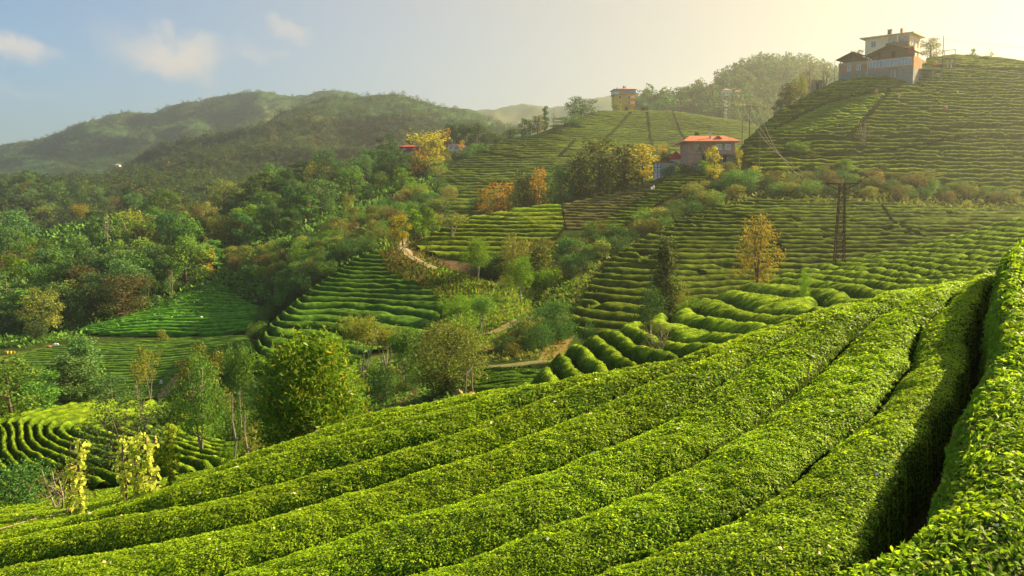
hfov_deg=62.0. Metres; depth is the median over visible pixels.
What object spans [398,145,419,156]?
house
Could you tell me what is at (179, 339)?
tea hedge
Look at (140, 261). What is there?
broadleaf tree
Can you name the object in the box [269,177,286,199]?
broadleaf tree
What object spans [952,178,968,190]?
shrub
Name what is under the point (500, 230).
tea hedge
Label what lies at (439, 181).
shrub
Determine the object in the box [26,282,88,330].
broadleaf tree
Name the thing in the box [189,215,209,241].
broadleaf tree
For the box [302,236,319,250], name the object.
shrub
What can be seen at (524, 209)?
tea hedge
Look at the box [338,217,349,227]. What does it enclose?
shrub
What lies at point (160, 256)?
broadleaf tree
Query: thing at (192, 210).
broadleaf tree
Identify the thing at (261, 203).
broadleaf tree
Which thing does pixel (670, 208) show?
shrub
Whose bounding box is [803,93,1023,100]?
tea hedge
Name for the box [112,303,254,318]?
tea hedge
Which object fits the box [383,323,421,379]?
slender tree
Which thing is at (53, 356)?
tea hedge
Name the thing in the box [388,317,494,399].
broadleaf tree
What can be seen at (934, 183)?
shrub
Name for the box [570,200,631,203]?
tea hedge
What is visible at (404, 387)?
shrub
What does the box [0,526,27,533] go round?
tea hedge
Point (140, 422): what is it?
grey green tree
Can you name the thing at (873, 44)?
window
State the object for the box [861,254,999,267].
tea hedge
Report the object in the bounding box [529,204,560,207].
tea hedge
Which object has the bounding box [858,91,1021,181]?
power line
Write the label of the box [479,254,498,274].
shrub
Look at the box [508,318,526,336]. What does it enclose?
shrub
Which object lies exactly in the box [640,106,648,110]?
hill shed
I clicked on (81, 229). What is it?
tea hedge
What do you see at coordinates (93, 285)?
broadleaf tree
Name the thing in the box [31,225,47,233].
broadleaf tree
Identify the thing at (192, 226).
broadleaf tree
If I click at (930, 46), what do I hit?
broadleaf tree
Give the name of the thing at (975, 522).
tea hedge
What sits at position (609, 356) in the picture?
tea hedge
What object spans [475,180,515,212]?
autumn tree
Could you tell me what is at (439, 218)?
shrub
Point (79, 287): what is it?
slender tree
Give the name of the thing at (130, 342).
tea hedge
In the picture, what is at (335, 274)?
tea hedge
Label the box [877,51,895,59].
door
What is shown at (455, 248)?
tea hedge
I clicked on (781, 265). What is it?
tea hedge
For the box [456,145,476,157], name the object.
shrub
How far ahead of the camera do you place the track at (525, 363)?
70.33 m
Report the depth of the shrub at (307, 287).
147.48 m
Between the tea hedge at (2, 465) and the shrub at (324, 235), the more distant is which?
the shrub at (324, 235)
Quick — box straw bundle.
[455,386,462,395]
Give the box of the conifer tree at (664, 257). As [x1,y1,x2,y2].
[640,234,684,321]
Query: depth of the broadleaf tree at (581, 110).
389.10 m
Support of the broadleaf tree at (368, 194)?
on the ground at (514, 114)
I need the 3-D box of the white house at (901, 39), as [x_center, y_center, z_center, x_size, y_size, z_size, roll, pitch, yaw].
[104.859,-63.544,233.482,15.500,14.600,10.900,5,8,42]
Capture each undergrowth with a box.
[0,161,456,347]
[219,357,491,449]
[472,169,1023,361]
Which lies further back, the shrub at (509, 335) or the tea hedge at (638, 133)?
the tea hedge at (638, 133)
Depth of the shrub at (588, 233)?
142.89 m
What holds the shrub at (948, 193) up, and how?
on the ground at (514, 114)
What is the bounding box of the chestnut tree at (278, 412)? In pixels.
[241,315,380,448]
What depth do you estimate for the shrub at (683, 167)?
171.80 m
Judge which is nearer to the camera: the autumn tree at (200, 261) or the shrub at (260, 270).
the shrub at (260, 270)
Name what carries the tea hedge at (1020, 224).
on the ground at (514, 114)
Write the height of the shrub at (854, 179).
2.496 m
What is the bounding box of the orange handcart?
[931,61,938,66]
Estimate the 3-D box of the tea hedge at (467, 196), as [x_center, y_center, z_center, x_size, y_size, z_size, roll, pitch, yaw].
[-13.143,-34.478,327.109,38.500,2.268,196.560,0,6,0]
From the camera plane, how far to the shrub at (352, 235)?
175.91 m
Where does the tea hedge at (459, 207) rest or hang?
on the ground at (514, 114)
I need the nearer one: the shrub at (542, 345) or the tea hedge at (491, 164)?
the shrub at (542, 345)
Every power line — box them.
[743,106,824,181]
[750,105,824,180]
[758,107,826,186]
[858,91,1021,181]
[860,60,1019,181]
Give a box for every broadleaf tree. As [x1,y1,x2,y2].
[0,179,8,190]
[0,188,13,197]
[0,209,42,256]
[0,226,31,268]
[0,227,9,262]
[0,250,20,290]
[0,254,42,303]
[0,271,27,320]
[0,281,15,302]
[0,289,39,328]
[0,301,26,334]
[0,353,46,412]
[6,232,37,257]
[9,369,63,409]
[10,283,40,315]
[13,192,32,206]
[13,206,24,211]
[13,252,41,289]
[15,286,66,332]
[17,263,48,289]
[18,286,62,317]
[18,314,48,341]
[19,222,39,235]
[21,247,72,282]
[23,172,36,183]
[26,189,41,197]
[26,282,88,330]
[27,258,80,299]
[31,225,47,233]
[31,237,55,260]
[34,248,76,284]
[35,250,69,280]
[36,205,54,218]
[39,200,54,209]
[40,278,86,318]
[44,190,59,202]
[50,181,68,194]
[52,259,84,302]
[58,235,93,270]
[58,303,86,329]
[61,257,90,286]
[63,264,107,304]
[63,285,100,320]
[64,271,117,317]
[65,181,79,195]
[72,191,90,204]
[73,247,101,270]
[75,180,90,191]
[83,210,101,245]
[85,254,117,295]
[87,185,103,196]
[89,373,129,401]
[90,257,153,312]
[95,272,155,317]
[97,247,155,300]
[98,196,108,208]
[98,252,167,295]
[102,190,120,205]
[104,231,131,257]
[105,237,167,287]
[106,218,157,268]
[108,195,122,210]
[118,186,135,208]
[123,193,145,207]
[125,225,160,255]
[127,212,157,227]
[135,270,160,306]
[136,242,194,293]
[139,205,160,222]
[143,187,180,212]
[144,247,162,278]
[148,212,189,255]
[150,211,176,240]
[154,209,179,244]
[154,245,187,282]
[155,259,183,293]
[157,235,214,284]
[166,218,214,262]
[166,341,236,424]
[167,210,195,238]
[171,204,208,234]
[183,202,199,219]
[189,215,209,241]
[189,241,213,272]
[194,200,217,224]
[195,240,224,268]
[203,220,224,239]
[204,178,247,210]
[208,211,254,244]
[221,201,236,218]
[223,193,249,211]
[224,211,260,244]
[231,204,265,233]
[233,200,258,220]
[235,175,262,205]
[239,171,277,201]
[247,190,277,223]
[249,206,274,231]
[260,162,286,193]
[265,191,281,207]
[266,203,283,222]
[267,194,287,212]
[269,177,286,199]
[275,185,308,219]
[277,168,296,187]
[277,210,298,234]
[282,178,308,208]
[284,208,305,233]
[286,160,316,182]
[290,195,320,222]
[294,172,306,186]
[295,178,343,214]
[302,149,344,182]
[302,159,331,187]
[310,157,343,191]
[311,173,330,199]
[315,194,338,212]
[327,161,345,179]
[330,164,368,197]
[330,178,355,199]
[336,157,360,182]
[338,167,363,188]
[340,192,354,211]
[351,154,379,181]
[353,160,377,188]
[354,148,379,162]
[358,150,377,168]
[361,182,374,200]
[370,162,395,181]
[371,171,394,189]
[374,149,396,168]
[375,132,404,162]
[378,150,411,180]
[382,168,415,189]
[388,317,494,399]
[393,155,411,170]
[399,208,431,240]
[418,207,441,235]
[438,122,464,145]
[455,123,476,149]
[467,122,489,147]
[482,130,497,145]
[490,134,507,142]
[494,232,532,279]
[501,128,520,139]
[517,118,533,135]
[538,165,573,204]
[549,236,589,265]
[551,116,570,123]
[564,95,598,116]
[614,102,622,109]
[659,150,671,159]
[771,100,785,113]
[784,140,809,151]
[791,74,809,97]
[815,163,840,170]
[831,158,855,170]
[883,172,903,179]
[908,170,943,182]
[920,37,945,57]
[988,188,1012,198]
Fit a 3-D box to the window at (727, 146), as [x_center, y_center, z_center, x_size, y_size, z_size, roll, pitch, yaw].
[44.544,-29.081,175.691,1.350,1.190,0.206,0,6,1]
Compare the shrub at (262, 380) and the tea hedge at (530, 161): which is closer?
the shrub at (262, 380)
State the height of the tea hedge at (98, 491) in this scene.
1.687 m
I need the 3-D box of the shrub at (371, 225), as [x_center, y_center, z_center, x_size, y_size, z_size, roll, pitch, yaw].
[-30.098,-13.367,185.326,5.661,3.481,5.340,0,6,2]
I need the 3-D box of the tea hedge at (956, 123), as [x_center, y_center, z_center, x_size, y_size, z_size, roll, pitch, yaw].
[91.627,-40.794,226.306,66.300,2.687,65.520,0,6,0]
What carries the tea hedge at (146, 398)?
on the ground at (514, 114)
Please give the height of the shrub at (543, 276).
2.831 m
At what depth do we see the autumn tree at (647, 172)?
191.21 m
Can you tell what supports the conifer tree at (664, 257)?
on the ground at (514, 114)
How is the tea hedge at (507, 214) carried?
on the ground at (514, 114)
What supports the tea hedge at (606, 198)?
on the ground at (514, 114)
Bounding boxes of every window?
[716,144,722,149]
[725,144,730,149]
[871,41,875,47]
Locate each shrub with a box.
[0,390,18,409]
[0,456,63,506]
[7,365,43,379]
[16,360,44,374]
[26,394,52,407]
[147,400,189,430]
[155,328,168,340]
[213,399,253,441]
[215,443,239,465]
[221,245,244,260]
[225,255,243,269]
[228,394,250,411]
[228,396,255,412]
[232,253,245,260]
[234,244,253,256]
[236,391,258,403]
[236,409,264,425]
[236,420,266,456]
[237,260,256,272]
[238,264,259,277]
[240,271,254,280]
[241,376,261,390]
[243,253,262,267]
[244,320,266,338]
[247,382,266,396]
[248,305,276,319]
[248,312,269,330]
[249,264,270,280]
[251,249,263,260]
[254,244,264,254]
[254,253,277,266]
[255,376,270,387]
[259,249,275,261]
[263,239,276,252]
[263,265,281,276]
[267,237,287,251]
[268,252,285,263]
[270,260,286,270]
[272,290,287,306]
[275,248,293,261]
[279,239,290,248]
[284,278,302,293]
[285,247,301,261]
[286,260,305,272]
[287,290,300,300]
[288,228,308,243]
[288,262,313,277]
[291,235,309,248]
[291,237,317,252]
[291,267,307,284]
[292,247,314,260]
[292,273,315,288]
[295,276,313,294]
[298,253,314,264]
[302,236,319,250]
[302,256,323,268]
[305,229,319,241]
[305,260,324,275]
[308,246,325,255]
[310,271,321,283]
[311,240,324,247]
[312,251,331,262]
[313,252,328,266]
[314,221,329,234]
[315,260,333,276]
[316,242,330,251]
[317,229,331,242]
[318,222,337,232]
[319,237,339,249]
[324,259,338,271]
[325,241,351,255]
[325,247,342,262]
[326,235,345,247]
[327,229,342,240]
[328,217,342,229]
[328,220,347,235]
[333,248,350,260]
[334,211,351,223]
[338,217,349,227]
[338,238,358,250]
[340,245,357,259]
[341,231,356,242]
[343,222,363,232]
[345,207,363,218]
[347,215,363,226]
[348,229,365,239]
[351,235,372,250]
[353,211,368,219]
[355,215,370,224]
[355,226,367,235]
[355,365,377,378]
[360,234,378,251]
[361,358,399,403]
[362,219,384,232]
[363,230,377,239]
[364,205,377,214]
[365,212,384,222]
[366,363,383,378]
[366,374,396,388]
[368,204,382,213]
[371,227,387,239]
[373,197,387,209]
[373,224,388,235]
[375,204,397,218]
[377,218,388,228]
[379,365,404,376]
[382,208,405,219]
[383,201,407,213]
[385,199,401,213]
[391,194,407,203]
[393,380,408,393]
[396,375,421,391]
[397,189,411,200]
[402,200,419,209]
[403,190,411,200]
[408,182,430,196]
[410,186,430,200]
[410,191,426,204]
[414,203,428,212]
[417,198,445,213]
[418,182,431,193]
[418,371,468,395]
[419,165,432,175]
[422,192,439,200]
[427,165,446,175]
[427,175,447,189]
[432,196,449,208]
[432,201,451,214]
[434,215,445,223]
[435,162,448,170]
[438,197,453,204]
[439,151,452,162]
[439,188,458,197]
[439,191,454,198]
[440,147,456,157]
[440,184,457,194]
[442,213,456,223]
[449,150,458,156]
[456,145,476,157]
[467,195,488,209]
[469,143,484,151]
[470,265,488,277]
[474,196,496,212]
[477,142,490,151]
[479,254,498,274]
[480,263,502,280]
[483,250,504,264]
[490,333,514,351]
[492,195,509,208]
[492,261,516,279]
[492,330,517,349]
[498,275,514,287]
[503,341,521,356]
[505,194,517,206]
[506,181,530,196]
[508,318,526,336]
[508,326,528,346]
[514,241,535,254]
[518,322,557,349]
[519,315,540,329]
[519,319,535,336]
[520,246,540,258]
[520,254,536,274]
[521,335,540,351]
[526,305,549,320]
[529,237,555,257]
[531,270,549,287]
[531,296,579,342]
[532,317,549,327]
[535,184,557,202]
[536,267,562,285]
[542,247,556,265]
[543,240,557,250]
[547,264,563,279]
[548,313,571,328]
[551,122,563,131]
[551,255,572,271]
[553,251,587,272]
[561,262,580,279]
[566,245,591,261]
[567,114,582,123]
[569,252,596,270]
[572,119,586,127]
[572,237,593,247]
[577,247,596,263]
[578,318,598,345]
[581,221,599,237]
[585,219,609,235]
[585,240,614,258]
[587,233,599,246]
[592,230,608,243]
[595,235,624,254]
[604,227,626,240]
[605,234,631,251]
[606,222,620,234]
[608,226,629,239]
[622,229,643,242]
[625,283,671,324]
[626,219,651,235]
[630,210,663,224]
[635,206,653,223]
[639,217,667,233]
[644,214,667,225]
[646,221,660,233]
[647,206,672,219]
[656,216,673,229]
[659,165,678,176]
[661,207,683,222]
[664,198,687,208]
[665,204,675,213]
[667,277,692,313]
[671,201,690,216]
[675,297,706,314]
[677,163,696,173]
[677,181,704,197]
[682,192,709,207]
[683,199,702,215]
[686,185,707,200]
[686,190,719,207]
[694,160,717,172]
[695,179,713,191]
[702,180,723,191]
[703,195,723,206]
[706,189,727,202]
[712,177,730,194]
[717,169,743,185]
[718,162,738,173]
[722,172,763,190]
[724,184,746,198]
[731,168,763,183]
[731,179,754,193]
[756,175,777,189]
[763,170,783,181]
[764,184,785,197]
[769,181,794,193]
[776,182,800,196]
[782,172,801,182]
[783,177,801,190]
[784,183,810,197]
[798,170,818,180]
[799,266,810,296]
[801,178,823,193]
[811,166,830,180]
[819,182,836,193]
[820,169,842,182]
[828,178,841,189]
[831,168,854,182]
[834,180,862,193]
[846,172,861,182]
[858,175,887,188]
[858,185,878,197]
[864,168,885,179]
[864,176,885,188]
[878,177,901,190]
[890,184,910,199]
[897,175,921,189]
[897,184,918,196]
[899,175,927,190]
[913,187,932,197]
[923,179,940,190]
[935,186,951,197]
[939,191,957,202]
[944,182,963,190]
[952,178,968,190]
[954,181,979,197]
[970,184,992,196]
[986,191,1003,202]
[1003,189,1023,200]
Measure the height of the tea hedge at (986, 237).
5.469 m
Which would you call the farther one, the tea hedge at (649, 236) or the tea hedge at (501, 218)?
the tea hedge at (501, 218)
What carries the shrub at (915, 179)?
on the ground at (514, 114)
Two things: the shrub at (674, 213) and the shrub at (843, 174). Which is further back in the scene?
the shrub at (843, 174)
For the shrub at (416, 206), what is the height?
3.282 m
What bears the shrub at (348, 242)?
on the ground at (514, 114)
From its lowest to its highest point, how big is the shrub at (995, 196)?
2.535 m
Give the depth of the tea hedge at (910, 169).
174.92 m
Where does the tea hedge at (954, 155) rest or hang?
on the ground at (514, 114)
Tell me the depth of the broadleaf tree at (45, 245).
209.99 m
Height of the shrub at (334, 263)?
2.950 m
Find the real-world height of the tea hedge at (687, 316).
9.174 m
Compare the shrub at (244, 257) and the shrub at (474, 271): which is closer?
the shrub at (474, 271)
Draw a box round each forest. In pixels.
[0,88,357,177]
[0,90,528,235]
[633,51,838,125]
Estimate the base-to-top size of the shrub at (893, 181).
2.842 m
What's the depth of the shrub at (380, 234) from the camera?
173.31 m
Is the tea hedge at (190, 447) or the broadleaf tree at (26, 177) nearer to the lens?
the tea hedge at (190, 447)
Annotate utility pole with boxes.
[742,105,757,135]
[942,36,943,70]
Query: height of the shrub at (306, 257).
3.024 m
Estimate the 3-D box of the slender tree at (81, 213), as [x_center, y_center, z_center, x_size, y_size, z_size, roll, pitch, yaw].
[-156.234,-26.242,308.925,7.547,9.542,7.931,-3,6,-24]
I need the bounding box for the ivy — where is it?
[698,142,713,155]
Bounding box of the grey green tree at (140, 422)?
[72,380,176,471]
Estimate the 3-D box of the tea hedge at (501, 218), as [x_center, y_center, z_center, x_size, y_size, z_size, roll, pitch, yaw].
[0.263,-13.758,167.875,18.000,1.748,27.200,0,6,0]
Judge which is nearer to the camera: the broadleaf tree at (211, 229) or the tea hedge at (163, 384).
the tea hedge at (163, 384)
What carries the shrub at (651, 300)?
on the ground at (514, 114)
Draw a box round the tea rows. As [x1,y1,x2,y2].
[0,54,1023,499]
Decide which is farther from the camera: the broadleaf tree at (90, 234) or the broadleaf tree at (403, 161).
the broadleaf tree at (403, 161)
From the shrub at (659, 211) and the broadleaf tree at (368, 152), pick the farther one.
the broadleaf tree at (368, 152)
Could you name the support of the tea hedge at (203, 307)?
on the ground at (514, 114)
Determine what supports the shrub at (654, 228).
on the ground at (514, 114)
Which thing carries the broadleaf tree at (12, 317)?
on the ground at (514, 114)
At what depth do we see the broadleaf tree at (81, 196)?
468.50 m
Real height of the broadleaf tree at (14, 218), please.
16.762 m
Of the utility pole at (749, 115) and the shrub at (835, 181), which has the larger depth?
the utility pole at (749, 115)
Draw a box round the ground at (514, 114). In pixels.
[0,62,1023,575]
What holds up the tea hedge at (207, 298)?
on the ground at (514, 114)
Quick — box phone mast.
[723,94,728,117]
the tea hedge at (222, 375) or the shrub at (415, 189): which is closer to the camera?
the tea hedge at (222, 375)
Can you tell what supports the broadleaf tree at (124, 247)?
on the ground at (514, 114)
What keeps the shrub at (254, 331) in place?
on the ground at (514, 114)
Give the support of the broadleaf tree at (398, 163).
on the ground at (514, 114)
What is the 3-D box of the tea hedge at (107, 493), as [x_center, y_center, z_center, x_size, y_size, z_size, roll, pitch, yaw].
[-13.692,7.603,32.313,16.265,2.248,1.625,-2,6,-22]
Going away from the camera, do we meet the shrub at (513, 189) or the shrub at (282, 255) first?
the shrub at (282, 255)
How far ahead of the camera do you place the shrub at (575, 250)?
132.23 m
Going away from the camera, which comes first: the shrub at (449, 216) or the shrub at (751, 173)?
the shrub at (751, 173)
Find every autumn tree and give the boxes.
[24,244,38,264]
[194,248,215,273]
[387,215,404,246]
[393,213,412,244]
[404,150,430,175]
[422,136,445,169]
[439,128,452,153]
[457,140,463,150]
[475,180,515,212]
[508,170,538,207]
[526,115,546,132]
[526,243,555,282]
[528,166,548,204]
[561,152,591,202]
[567,135,627,200]
[601,144,640,193]
[616,143,659,184]
[657,143,667,160]
[704,145,723,181]
[732,211,786,283]
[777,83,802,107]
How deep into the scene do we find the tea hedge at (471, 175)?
273.26 m
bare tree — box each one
[32,464,94,508]
[100,210,113,243]
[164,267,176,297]
[639,319,670,350]
[801,61,819,92]
[816,67,833,86]
[855,120,875,144]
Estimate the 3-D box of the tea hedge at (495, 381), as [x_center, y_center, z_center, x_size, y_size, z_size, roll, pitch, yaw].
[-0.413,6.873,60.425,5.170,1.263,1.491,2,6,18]
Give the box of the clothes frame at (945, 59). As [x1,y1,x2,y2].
[944,49,955,67]
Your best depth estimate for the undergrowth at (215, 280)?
200.82 m
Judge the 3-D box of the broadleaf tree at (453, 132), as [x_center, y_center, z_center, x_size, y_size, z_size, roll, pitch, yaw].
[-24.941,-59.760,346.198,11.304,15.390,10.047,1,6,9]
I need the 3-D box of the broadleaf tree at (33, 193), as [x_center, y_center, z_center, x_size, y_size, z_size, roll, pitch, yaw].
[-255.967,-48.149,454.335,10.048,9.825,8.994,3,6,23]
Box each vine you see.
[58,438,91,516]
[109,432,161,501]
[149,423,180,491]
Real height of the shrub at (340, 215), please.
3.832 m
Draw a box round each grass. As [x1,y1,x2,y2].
[371,232,492,301]
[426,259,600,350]
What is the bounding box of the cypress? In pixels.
[541,106,549,130]
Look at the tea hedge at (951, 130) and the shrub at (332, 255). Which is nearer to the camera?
the shrub at (332, 255)
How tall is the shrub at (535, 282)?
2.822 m
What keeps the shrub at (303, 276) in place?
on the ground at (514, 114)
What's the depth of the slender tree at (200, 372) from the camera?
50.60 m
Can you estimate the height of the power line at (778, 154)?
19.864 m
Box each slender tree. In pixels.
[66,280,90,307]
[70,203,89,219]
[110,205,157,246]
[127,357,148,401]
[134,343,162,399]
[160,348,231,449]
[216,339,256,429]
[336,311,381,377]
[370,324,405,366]
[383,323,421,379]
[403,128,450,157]
[407,155,442,175]
[431,213,469,235]
[437,294,474,317]
[458,236,492,277]
[469,293,495,333]
[500,256,535,301]
[735,147,742,171]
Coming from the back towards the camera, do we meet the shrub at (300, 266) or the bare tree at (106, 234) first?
the bare tree at (106, 234)
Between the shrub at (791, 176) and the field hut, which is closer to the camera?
the shrub at (791, 176)
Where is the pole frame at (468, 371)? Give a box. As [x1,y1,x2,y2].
[464,365,473,393]
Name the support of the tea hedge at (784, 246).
on the ground at (514, 114)
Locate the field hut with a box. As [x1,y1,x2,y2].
[807,79,824,94]
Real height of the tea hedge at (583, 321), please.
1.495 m
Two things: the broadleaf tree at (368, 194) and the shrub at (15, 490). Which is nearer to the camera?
the shrub at (15, 490)
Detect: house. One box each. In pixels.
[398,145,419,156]
[446,144,460,153]
[610,86,636,110]
[652,151,680,179]
[674,132,741,170]
[720,88,731,101]
[859,28,926,63]
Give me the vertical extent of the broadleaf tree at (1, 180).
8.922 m
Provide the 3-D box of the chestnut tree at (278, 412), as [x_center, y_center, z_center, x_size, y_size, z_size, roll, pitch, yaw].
[-6.527,3.393,27.579,4.479,5.132,4.318,0,6,0]
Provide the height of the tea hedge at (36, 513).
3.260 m
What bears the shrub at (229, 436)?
on the ground at (514, 114)
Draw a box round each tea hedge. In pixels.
[0,300,866,575]
[0,327,767,568]
[0,360,672,539]
[0,407,60,495]
[0,412,40,496]
[0,467,213,509]
[0,467,214,513]
[0,470,197,506]
[0,471,204,511]
[0,473,201,517]
[0,480,181,518]
[0,485,127,501]
[0,486,166,520]
[0,489,162,523]
[0,499,139,526]
[0,518,67,530]
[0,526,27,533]
[1,467,212,507]
[1,472,202,514]
[4,405,90,493]
[14,342,251,356]
[15,343,252,357]
[15,402,111,490]
[16,345,252,358]
[18,346,251,360]
[21,237,63,243]
[22,347,251,363]
[25,341,250,353]
[25,400,135,487]
[26,348,250,365]
[34,350,247,367]
[34,399,160,484]
[34,472,190,501]
[35,234,66,240]
[36,340,251,350]
[40,352,244,369]
[42,229,81,234]
[42,231,77,237]
[45,359,237,380]
[45,400,178,478]
[50,356,237,375]
[51,338,249,347]
[52,226,91,231]
[56,400,195,473]
[69,400,212,470]
[77,312,258,330]
[77,315,261,332]
[79,317,256,331]
[82,310,258,327]
[83,319,257,333]
[87,407,225,466]
[88,323,253,333]
[88,337,243,345]
[90,363,232,387]
[90,392,158,399]
[91,357,241,377]
[91,372,228,397]
[93,354,237,372]
[98,327,247,336]
[100,370,228,395]
[101,336,249,343]
[102,367,232,393]
[103,361,235,383]
[106,366,233,390]
[106,396,154,399]
[108,308,258,320]
[111,305,258,319]
[111,411,236,460]
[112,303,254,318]
[128,299,250,314]
[131,336,235,341]
[135,415,232,451]
[140,297,245,310]
[149,382,550,495]
[154,294,241,304]
[164,420,227,447]
[187,425,225,443]
[224,286,932,575]
[225,438,251,443]
[228,440,253,446]
[246,349,276,374]
[250,341,277,370]
[255,332,309,359]
[261,327,366,363]
[268,319,387,356]
[274,314,418,347]
[280,307,427,339]
[286,301,436,332]
[293,297,441,322]
[300,291,442,313]
[306,287,438,301]
[313,283,434,294]
[319,279,429,289]
[325,275,419,285]
[331,271,404,279]
[337,267,390,275]
[405,280,968,575]
[417,245,532,252]
[419,236,536,246]
[424,233,556,241]
[426,251,511,257]
[431,231,559,238]
[435,176,653,180]
[436,179,653,183]
[436,182,640,186]
[439,174,650,177]
[440,185,636,188]
[440,191,528,194]
[440,227,562,233]
[442,194,528,197]
[444,171,638,175]
[446,205,495,209]
[447,169,676,172]
[448,166,680,170]
[448,222,563,229]
[449,197,517,201]
[449,201,515,205]
[451,188,519,191]
[452,164,677,167]
[456,162,653,165]
[458,218,563,224]
[460,160,652,163]
[464,158,654,160]
[467,156,669,158]
[469,214,562,220]
[472,153,670,157]
[473,382,531,391]
[474,151,679,154]
[474,380,532,387]
[475,375,536,381]
[475,377,533,385]
[476,373,536,379]
[478,149,679,153]
[478,369,540,375]
[481,367,537,372]
[483,370,539,376]
[485,147,735,151]
[486,145,735,150]
[486,211,561,216]
[490,143,738,148]
[494,142,739,147]
[497,140,741,146]
[504,138,743,144]
[507,207,561,211]
[512,136,742,142]
[519,134,743,141]
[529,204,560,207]
[531,366,559,384]
[541,132,744,140]
[548,352,583,379]
[554,130,745,138]
[561,129,746,138]
[562,203,627,206]
[562,205,623,209]
[564,128,748,137]
[565,125,750,135]
[565,344,608,373]
[567,323,619,336]
[568,124,751,134]
[569,314,627,329]
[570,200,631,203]
[575,306,652,322]
[578,119,757,128]
[579,117,758,127]
[579,121,755,131]
[580,299,694,313]
[581,120,755,129]
[581,198,635,202]
[583,116,759,126]
[583,291,717,304]
[583,335,637,370]
[584,115,751,124]
[584,123,754,133]
[587,113,754,124]
[587,284,743,295]
[588,112,747,122]
[591,196,639,199]
[591,278,759,288]
[595,272,780,281]
[595,272,996,575]
[596,111,737,120]
[598,110,727,118]
[598,266,798,275]
[600,329,678,364]
[603,194,643,196]
[603,261,831,269]
[609,256,860,265]
[614,110,689,113]
[615,110,710,116]
[617,251,879,259]
[619,321,714,357]
[624,247,899,254]
[631,243,914,249]
[637,239,930,244]
[643,313,742,343]
[644,233,945,241]
[651,230,961,237]
[658,226,974,233]
[664,223,988,229]
[670,306,772,333]
[671,219,1005,225]
[678,216,1015,222]
[686,213,1023,219]
[693,210,1023,216]
[693,298,797,324]
[700,207,1003,213]
[711,204,958,208]
[715,290,824,315]
[728,201,897,206]
[739,282,870,307]
[741,154,1023,161]
[742,147,1023,155]
[742,150,1023,158]
[743,136,1023,143]
[743,140,1023,146]
[743,143,1023,150]
[743,157,1023,165]
[748,133,1023,139]
[748,161,1023,169]
[748,198,857,202]
[752,129,1023,137]
[755,126,1023,133]
[756,166,1023,174]
[759,123,1023,129]
[761,277,886,298]
[764,120,1023,126]
[767,116,1023,123]
[771,170,1023,178]
[772,113,1023,120]
[777,110,1023,117]
[778,272,937,290]
[783,106,1023,113]
[787,103,1023,110]
[794,100,1023,107]
[796,267,972,283]
[798,96,1023,104]
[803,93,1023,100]
[806,90,1023,97]
[812,87,1023,94]
[816,263,975,279]
[820,85,1023,91]
[827,79,1023,85]
[828,81,1023,88]
[832,260,995,276]
[835,77,1023,83]
[835,239,1023,575]
[842,75,1023,80]
[846,257,997,271]
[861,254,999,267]
[877,251,1000,262]
[894,247,1006,257]
[911,242,1012,251]
[916,176,1023,181]
[922,62,1023,66]
[922,65,1023,69]
[922,67,1023,70]
[923,68,1023,73]
[926,55,1023,60]
[926,57,1018,60]
[927,60,1023,62]
[927,238,1019,246]
[928,61,1023,63]
[934,54,1011,58]
[936,71,1023,75]
[936,74,1023,77]
[943,234,1023,242]
[959,230,1023,237]
[975,226,1023,232]
[989,221,1023,227]
[1008,217,1023,221]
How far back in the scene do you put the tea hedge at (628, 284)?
105.30 m
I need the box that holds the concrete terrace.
[889,68,941,79]
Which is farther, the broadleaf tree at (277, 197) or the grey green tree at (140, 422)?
the broadleaf tree at (277, 197)
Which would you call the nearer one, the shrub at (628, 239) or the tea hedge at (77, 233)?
the shrub at (628, 239)
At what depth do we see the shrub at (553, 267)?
119.58 m
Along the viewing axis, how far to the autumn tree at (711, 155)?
166.11 m
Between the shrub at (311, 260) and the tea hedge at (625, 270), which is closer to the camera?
the tea hedge at (625, 270)
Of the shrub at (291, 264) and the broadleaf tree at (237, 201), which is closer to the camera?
the shrub at (291, 264)
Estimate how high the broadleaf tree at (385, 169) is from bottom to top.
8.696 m
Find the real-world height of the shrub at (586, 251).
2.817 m
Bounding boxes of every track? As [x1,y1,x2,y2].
[155,373,179,397]
[398,237,437,268]
[486,310,548,333]
[487,360,549,367]
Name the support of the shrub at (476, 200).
on the ground at (514, 114)
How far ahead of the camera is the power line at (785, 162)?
135.04 m
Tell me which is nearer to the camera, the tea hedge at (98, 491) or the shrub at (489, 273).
the tea hedge at (98, 491)
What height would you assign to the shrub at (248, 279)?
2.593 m
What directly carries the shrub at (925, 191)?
on the ground at (514, 114)
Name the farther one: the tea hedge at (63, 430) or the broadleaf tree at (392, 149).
the broadleaf tree at (392, 149)
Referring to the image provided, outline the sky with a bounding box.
[0,0,1023,144]
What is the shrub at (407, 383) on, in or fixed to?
on the ground at (514, 114)
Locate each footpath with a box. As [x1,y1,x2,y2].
[0,507,68,528]
[354,360,397,366]
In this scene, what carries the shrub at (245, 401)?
on the ground at (514, 114)
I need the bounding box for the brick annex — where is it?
[836,44,924,83]
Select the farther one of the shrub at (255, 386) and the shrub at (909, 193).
the shrub at (909, 193)
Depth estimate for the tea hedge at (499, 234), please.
146.02 m
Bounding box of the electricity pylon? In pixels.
[824,178,859,264]

